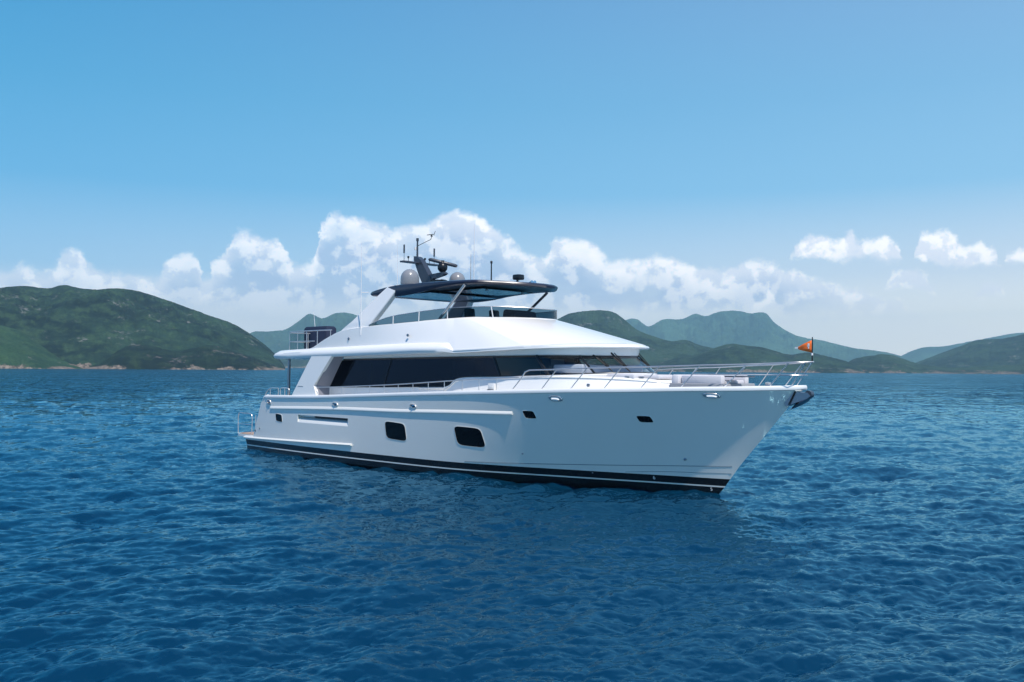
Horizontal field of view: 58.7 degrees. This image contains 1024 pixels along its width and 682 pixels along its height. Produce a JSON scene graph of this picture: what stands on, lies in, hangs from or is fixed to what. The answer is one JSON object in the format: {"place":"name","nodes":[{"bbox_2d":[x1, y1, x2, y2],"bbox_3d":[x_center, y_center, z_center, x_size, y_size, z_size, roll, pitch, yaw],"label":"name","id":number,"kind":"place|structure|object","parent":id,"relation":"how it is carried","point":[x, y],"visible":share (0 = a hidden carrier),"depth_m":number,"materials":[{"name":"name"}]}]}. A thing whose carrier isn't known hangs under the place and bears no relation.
{"place":"outdoors","nodes":[
{"label":"outdoors","id":0,"kind":"place"},
{"bbox_2d":[0,325,82,368],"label":"hill","id":1,"kind":"structure","parent":0,"point":[19,350],"depth_m":879.80,"materials":[{"name":"green plant"}]},
{"bbox_2d":[0,285,284,369],"bbox_3d":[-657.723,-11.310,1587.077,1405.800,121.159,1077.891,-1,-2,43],"label":"hill","id":2,"kind":"structure","parent":0,"point":[81,327],"depth_m":1066.01,"materials":[{"name":"green plant"}]},
{"bbox_2d":[85,344,273,369],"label":"hill","id":3,"kind":"structure","parent":0,"point":[203,357],"depth_m":949.27,"materials":[{"name":"green plant"}]},
{"bbox_2d":[274,353,308,367],"bbox_3d":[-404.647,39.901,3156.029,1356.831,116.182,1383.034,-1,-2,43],"label":"hill","id":4,"kind":"structure","parent":0,"point":[299,363],"depth_m":2669.16,"materials":[{"name":"green plant"}]},
{"bbox_2d":[250,312,356,352],"bbox_3d":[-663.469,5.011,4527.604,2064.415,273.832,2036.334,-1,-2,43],"label":"hill","id":5,"kind":"structure","parent":0,"point":[275,341],"depth_m":4075.74,"materials":[{"name":"green plant"}]},
{"bbox_2d":[0,368,1023,681],"bbox_3d":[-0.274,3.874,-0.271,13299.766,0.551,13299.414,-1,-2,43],"label":"sea","id":6,"kind":"structure","parent":0,"point":[162,526],"depth_m":18.93,"materials":[{"name":"liquid"}]},
{"bbox_2d":[238,225,813,493],"bbox_3d":[-1.420,0.578,36.039,28.058,11.300,6.570,-1,-2,43],"label":"motor yacht","id":7,"kind":"object","parent":6,"relation":"on","point":[462,384],"visible":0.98,"depth_m":31.90,"materials":[{"name":"white paint"}]},
{"bbox_2d":[304,326,335,348],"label":"covered unit","id":8,"kind":"object","parent":7,"relation":"on","point":[322,336],"visible":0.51,"depth_m":41.38,"materials":[{"name":"blue fabric"}]},
{"bbox_2d":[330,358,390,386],"bbox_3d":[-6.245,1.321,37.345,4.160,1.240,0.030,-1,-2,43],"label":"saloon window","id":9,"kind":"structure","parent":7,"relation":"in","point":[359,373],"depth_m":37.25,"materials":[{"name":"black glass"}]},
{"bbox_2d":[385,356,497,386],"bbox_3d":[-2.745,1.183,34.033,6.480,1.230,0.040,-1,-2,43],"label":"saloon window","id":10,"kind":"structure","parent":7,"relation":"in","point":[401,371],"depth_m":34.15,"materials":[{"name":"black glass"}]},
{"bbox_2d":[495,355,544,375],"bbox_3d":[0.284,0.859,31.224,2.550,0.735,0.138,-1,-2,43],"label":"wheelhouse window","id":11,"kind":"structure","parent":7,"relation":"in","point":[507,366],"depth_m":31.25,"materials":[{"name":"black glass"}]},
{"bbox_2d":[579,357,619,364],"bbox_3d":[3.463,0.983,34.572,2.550,0.735,0.138,-1,-2,43],"label":"wheelhouse window","id":12,"kind":"structure","parent":7,"relation":"in","point":[590,361],"depth_m":34.71,"materials":[{"name":"glass"}]},
{"bbox_2d":[606,374,643,378],"bbox_3d":[3.636,1.145,29.629,1.240,0.160,0.600,-1,-2,43],"label":"cushion","id":13,"kind":"object","parent":7,"relation":"on","point":[632,376],"visible":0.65,"depth_m":29.25,"materials":[{"name":"white fabric"}]},
{"bbox_2d":[644,374,671,378],"bbox_3d":[4.664,1.160,29.549,0.840,0.140,0.840,-1,-2,43],"label":"cushion","id":14,"kind":"object","parent":7,"relation":"on","point":[654,376],"visible":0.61,"depth_m":29.20,"materials":[{"name":"white fabric"}]},
{"bbox_2d":[670,375,754,386],"bbox_3d":[6.312,1.316,28.668,1.900,0.500,2.000,-1,-2,43],"label":"foredeck sofa","id":15,"kind":"object","parent":7,"relation":"on","point":[704,380],"visible":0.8,"depth_m":28.10,"materials":[{"name":"white fabric"}]},
{"bbox_2d":[788,390,813,409],"bbox_3d":[8.440,1.740,26.583,0.737,0.600,0.439,0,-2,20],"label":"anchor","id":16,"kind":"object","parent":7,"relation":"on","point":[802,402],"visible":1,"depth_m":26.48,"materials":[{"name":"silver metal"}]},
{"bbox_2d":[795,340,812,354],"bbox_3d":[8.527,0.201,26.610,0.581,0.440,0.064,-1,-2,45],"label":"pennant flag","id":17,"kind":"object","parent":7,"relation":"attached to","point":[806,346],"visible":1,"depth_m":26.52,"materials":[{"name":"orange fabric"}]},
{"bbox_2d":[0,0,1023,355],"label":"sky","id":18,"kind":"structure","parent":0,"point":[849,173],"materials":[{"name":"blue"}]},
{"bbox_2d":[540,358,559,373],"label":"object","id":19,"kind":"object","parent":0,"point":[546,362],"visible":0.37,"depth_m":32.47,"materials":[{"name":"black glass"}]},
{"bbox_2d":[564,359,575,373],"bbox_3d":[2.276,1.104,33.337,0.597,0.902,0.540,-1,-2,43],"label":"window","id":20,"kind":"structure","parent":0,"point":[569,361],"depth_m":33.35,"materials":[{"name":"black glass"}]},
{"bbox_2d":[557,310,712,369],"bbox_3d":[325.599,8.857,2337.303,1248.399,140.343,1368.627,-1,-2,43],"label":"hill","id":21,"kind":"structure","parent":0,"point":[617,325],"depth_m":1913.96,"materials":[{"name":"green plant"}]},
{"bbox_2d":[646,344,864,372],"bbox_3d":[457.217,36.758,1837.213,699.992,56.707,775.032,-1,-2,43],"label":"hill","id":22,"kind":"structure","parent":0,"point":[733,354],"depth_m":1562.15,"materials":[{"name":"green plant"}]},
{"bbox_2d":[626,310,915,362],"bbox_3d":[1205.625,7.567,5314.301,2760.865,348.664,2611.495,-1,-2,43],"label":"mountain","id":23,"kind":"structure","parent":0,"point":[757,329],"depth_m":4741.44,"materials":[{"name":"green plant"}]},
{"bbox_2d":[849,354,1023,373],"bbox_3d":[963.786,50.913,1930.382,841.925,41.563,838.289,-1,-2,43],"label":"hill","id":24,"kind":"structure","parent":0,"point":[883,363],"depth_m":1696.79,"materials":[{"name":"green plant"}]},
{"bbox_2d":[902,333,1023,361],"bbox_3d":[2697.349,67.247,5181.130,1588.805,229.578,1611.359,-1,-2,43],"label":"mountain","id":25,"kind":"structure","parent":0,"point":[919,354],"depth_m":5001.44,"materials":[{"name":"green plant"}]},
{"bbox_2d":[916,334,1023,366],"bbox_3d":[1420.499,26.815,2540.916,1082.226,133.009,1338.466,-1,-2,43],"label":"hill","id":26,"kind":"structure","parent":0,"point":[994,352],"depth_m":2189.19,"materials":[{"name":"green plant"}]}
]}

